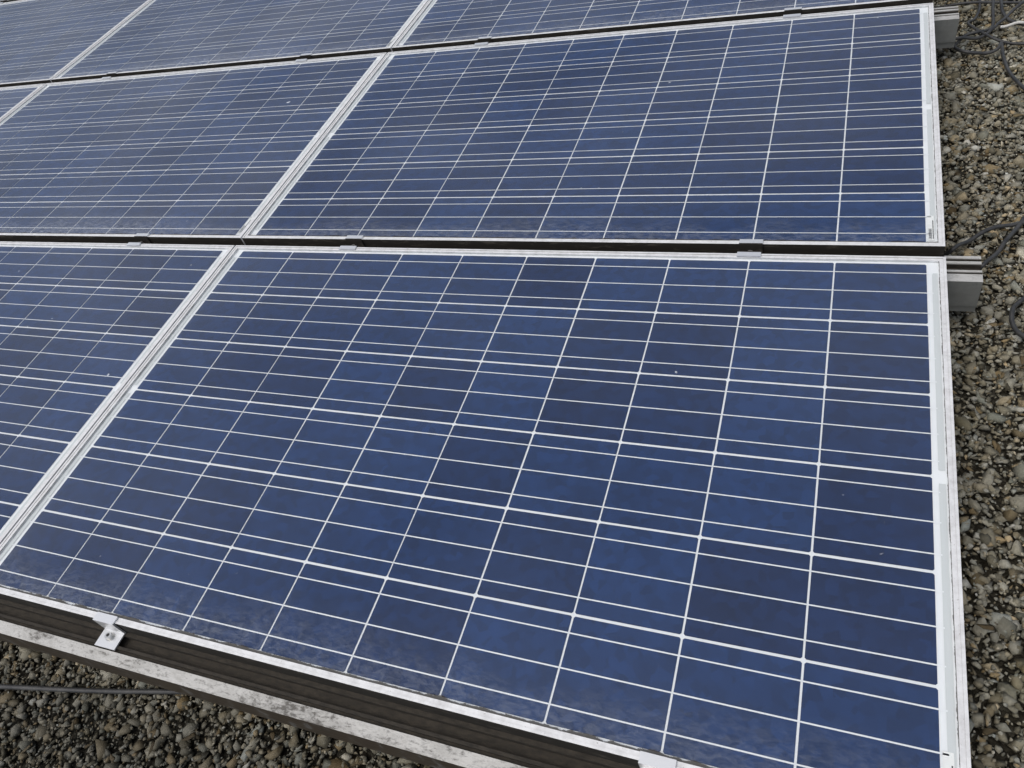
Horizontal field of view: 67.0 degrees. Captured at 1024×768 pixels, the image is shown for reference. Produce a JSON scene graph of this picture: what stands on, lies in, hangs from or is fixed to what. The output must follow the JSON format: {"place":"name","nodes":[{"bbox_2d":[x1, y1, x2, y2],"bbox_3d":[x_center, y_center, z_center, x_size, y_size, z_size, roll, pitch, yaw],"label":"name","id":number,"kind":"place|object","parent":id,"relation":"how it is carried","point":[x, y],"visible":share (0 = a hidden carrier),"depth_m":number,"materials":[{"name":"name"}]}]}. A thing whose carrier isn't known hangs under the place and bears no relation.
{"place":"outdoors","nodes":[
{"label":"outdoors","id":0,"kind":"place"},
{"bbox_2d":[0,0,1023,767],"bbox_3d":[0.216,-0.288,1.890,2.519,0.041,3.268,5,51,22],"label":"gravel stones","id":1,"kind":"object","parent":0,"point":[1006,626],"visible":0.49,"depth_m":1.39,"materials":[{"name":"grey gravel"}]},
{"bbox_2d":[0,684,184,694],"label":"cable","id":2,"kind":"object","parent":1,"relation":"on","point":[81,690],"visible":0.47,"depth_m":1.42,"materials":[{"name":"rubber"}]},
{"bbox_2d":[0,599,637,767],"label":"mounting rail","id":3,"kind":"object","parent":1,"relation":"on","point":[433,740],"depth_m":1.20,"materials":[{"name":"metal"}]},
{"bbox_2d":[92,612,125,650],"bbox_3d":[-0.697,0.425,1.330,0.046,0.038,0.045,5,51,22],"label":"end clamp","id":4,"kind":"object","parent":3,"relation":"on","point":[112,635],"visible":1,"depth_m":1.33,"materials":[{"name":"silver metal"}]},
{"bbox_2d":[638,751,676,767],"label":"end clamp","id":5,"kind":"object","parent":3,"relation":"on","point":[647,760],"visible":1,"depth_m":0.98,"materials":[{"name":"silver metal"}]},
{"bbox_2d":[943,256,982,311],"bbox_3d":[-3.792,-0.585,3.322,10.090,0.080,0.072,5,51,22],"label":"mounting rail","id":6,"kind":"object","parent":1,"relation":"on","point":[964,280],"visible":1,"depth_m":1.45,"materials":[{"name":"metal"}]},
{"bbox_2d":[0,83,44,119],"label":"solar panel","id":7,"kind":"object","parent":6,"relation":"on","point":[12,98],"visible":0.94,"depth_m":3.24,"materials":[{"name":"blue"}]},
{"bbox_2d":[0,241,234,543],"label":"solar panel","id":8,"kind":"object","parent":6,"relation":"on","point":[85,328],"visible":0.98,"depth_m":1.94,"materials":[{"name":"blue"}]},
{"bbox_2d":[126,233,150,245],"bbox_3d":[-1.049,-0.399,2.183,0.046,0.023,0.052,5,51,22],"label":"clamp","id":9,"kind":"object","parent":6,"relation":"on","point":[141,238],"visible":0.81,"depth_m":2.18,"materials":[{"name":"silver metal"}]},
{"bbox_2d":[0,52,386,245],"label":"solar panel","id":10,"kind":"object","parent":6,"relation":"on","point":[213,156],"visible":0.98,"depth_m":2.55,"materials":[{"name":"blue"}]},
{"bbox_2d":[339,235,363,249],"bbox_3d":[-0.396,-0.344,1.924,0.046,0.023,0.052,5,51,22],"label":"clamp","id":11,"kind":"object","parent":6,"relation":"on","point":[354,242],"visible":0.87,"depth_m":1.92,"materials":[{"name":"silver metal"}]},
{"bbox_2d":[0,245,970,767],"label":"solar panel","id":12,"kind":"object","parent":6,"relation":"on","point":[692,509],"visible":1,"depth_m":1.31,"materials":[{"name":"blue"}]},
{"bbox_2d":[737,239,762,256],"bbox_3d":[0.484,-0.269,1.574,0.046,0.023,0.052,5,51,22],"label":"clamp","id":13,"kind":"object","parent":6,"relation":"on","point":[750,247],"visible":0.91,"depth_m":1.57,"materials":[{"name":"silver metal"}]},
{"bbox_2d":[934,1,1021,7],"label":"cable","id":14,"kind":"object","parent":1,"relation":"on","point":[982,2],"visible":0.76,"depth_m":2.23,"materials":[{"name":"rubber"}]},
{"bbox_2d":[943,220,1023,255],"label":"cable","id":15,"kind":"object","parent":1,"relation":"on","point":[969,240],"visible":0.94,"depth_m":1.63,"materials":[{"name":"rubber"}]},
{"bbox_2d":[953,0,1023,90],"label":"cable","id":16,"kind":"object","parent":1,"relation":"on","point":[1000,46],"visible":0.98,"depth_m":2.07,"materials":[{"name":"rubber"}]},
{"bbox_2d":[956,0,1023,39],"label":"cable","id":17,"kind":"object","parent":1,"relation":"on","point":[1004,18],"visible":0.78,"depth_m":2.13,"materials":[{"name":"rubber"}]},
{"bbox_2d":[967,0,1023,44],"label":"cable","id":18,"kind":"object","parent":1,"relation":"on","point":[986,34],"visible":0.99,"depth_m":2.12,"materials":[{"name":"rubber"}]},
{"bbox_2d":[980,215,1023,269],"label":"cable","id":19,"kind":"object","parent":1,"relation":"on","point":[994,255],"visible":0.84,"depth_m":1.60,"materials":[{"name":"rubber"}]},
{"bbox_2d":[999,0,1023,25],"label":"cable","id":20,"kind":"object","parent":1,"relation":"on","point":[1003,13],"visible":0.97,"depth_m":2.17,"materials":[{"name":"rubber"}]},
{"bbox_2d":[1000,21,1023,27],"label":"grey cable","id":21,"kind":"object","parent":1,"relation":"on","point":[1011,24],"visible":1,"depth_m":2.12,"materials":[{"name":"grey plastic"}]},
{"bbox_2d":[1009,296,1023,338],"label":"cable","id":22,"kind":"object","parent":1,"relation":"on","point":[1015,329],"visible":1,"depth_m":1.47,"materials":[{"name":"rubber"}]},
{"bbox_3d":[-2.324,-1.266,3.590,0.220,0.086,4.040,5,51,22],"label":"sleeper","id":23,"kind":"object","parent":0,"visible":0},
{"bbox_2d":[934,6,958,48],"bbox_3d":[-3.488,-1.351,3.924,10.090,0.080,0.072,5,51,22],"label":"mounting rail","id":24,"kind":"object","parent":23,"relation":"on","point":[946,21],"visible":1,"depth_m":2.05,"materials":[{"name":"metal"}]},
{"bbox_2d":[0,0,149,86],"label":"solar panel","id":25,"kind":"object","parent":24,"relation":"on","point":[44,41],"visible":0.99,"depth_m":3.70,"materials":[{"name":"blue"}]},
{"bbox_2d":[101,71,116,78],"bbox_3d":[-1.625,-1.240,3.134,0.046,0.023,0.052,5,51,22],"label":"clamp","id":26,"kind":"object","parent":24,"relation":"on","point":[111,74],"visible":0.64,"depth_m":3.13,"materials":[{"name":"silver metal"}]},
{"bbox_2d":[51,0,428,82],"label":"solar panel","id":27,"kind":"object","parent":24,"relation":"on","point":[155,36],"visible":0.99,"depth_m":3.11,"materials":[{"name":"blue"}]},
{"bbox_2d":[295,53,311,61],"bbox_3d":[-0.745,-1.165,2.784,0.046,0.023,0.052,5,51,22],"label":"clamp","id":28,"kind":"object","parent":24,"relation":"on","point":[305,57],"visible":0.59,"depth_m":2.78,"materials":[{"name":"silver metal"}]},
{"bbox_2d":[474,36,491,45],"bbox_3d":[-0.092,-1.109,2.525,0.046,0.023,0.052,5,51,22],"label":"clamp","id":29,"kind":"object","parent":24,"relation":"on","point":[484,40],"visible":0.61,"depth_m":2.52,"materials":[{"name":"silver metal"}]},
{"bbox_2d":[242,3,944,256],"bbox_3d":[0.198,-0.683,2.056,1.650,0.035,0.990,5,51,22],"label":"solar panel","id":30,"kind":"object","parent":24,"relation":"on","point":[814,134],"visible":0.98,"depth_m":1.95,"materials":[{"name":"blue"}]},
{"bbox_2d":[783,7,801,17],"bbox_3d":[0.788,-1.034,2.175,0.046,0.023,0.052,5,51,22],"label":"clamp","id":31,"kind":"object","parent":24,"relation":"on","point":[793,12],"visible":0.6,"depth_m":2.17,"materials":[{"name":"silver metal"}]},
{"bbox_3d":[-3.184,-2.117,4.525,10.090,0.080,0.072,5,51,22],"label":"mounting rail","id":32,"kind":"object","parent":23,"relation":"on","visible":0},
{"bbox_2d":[392,0,932,51],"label":"solar panel","id":33,"kind":"object","parent":32,"relation":"on","point":[440,23],"visible":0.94,"depth_m":2.49,"materials":[{"name":"blue"}]}
]}

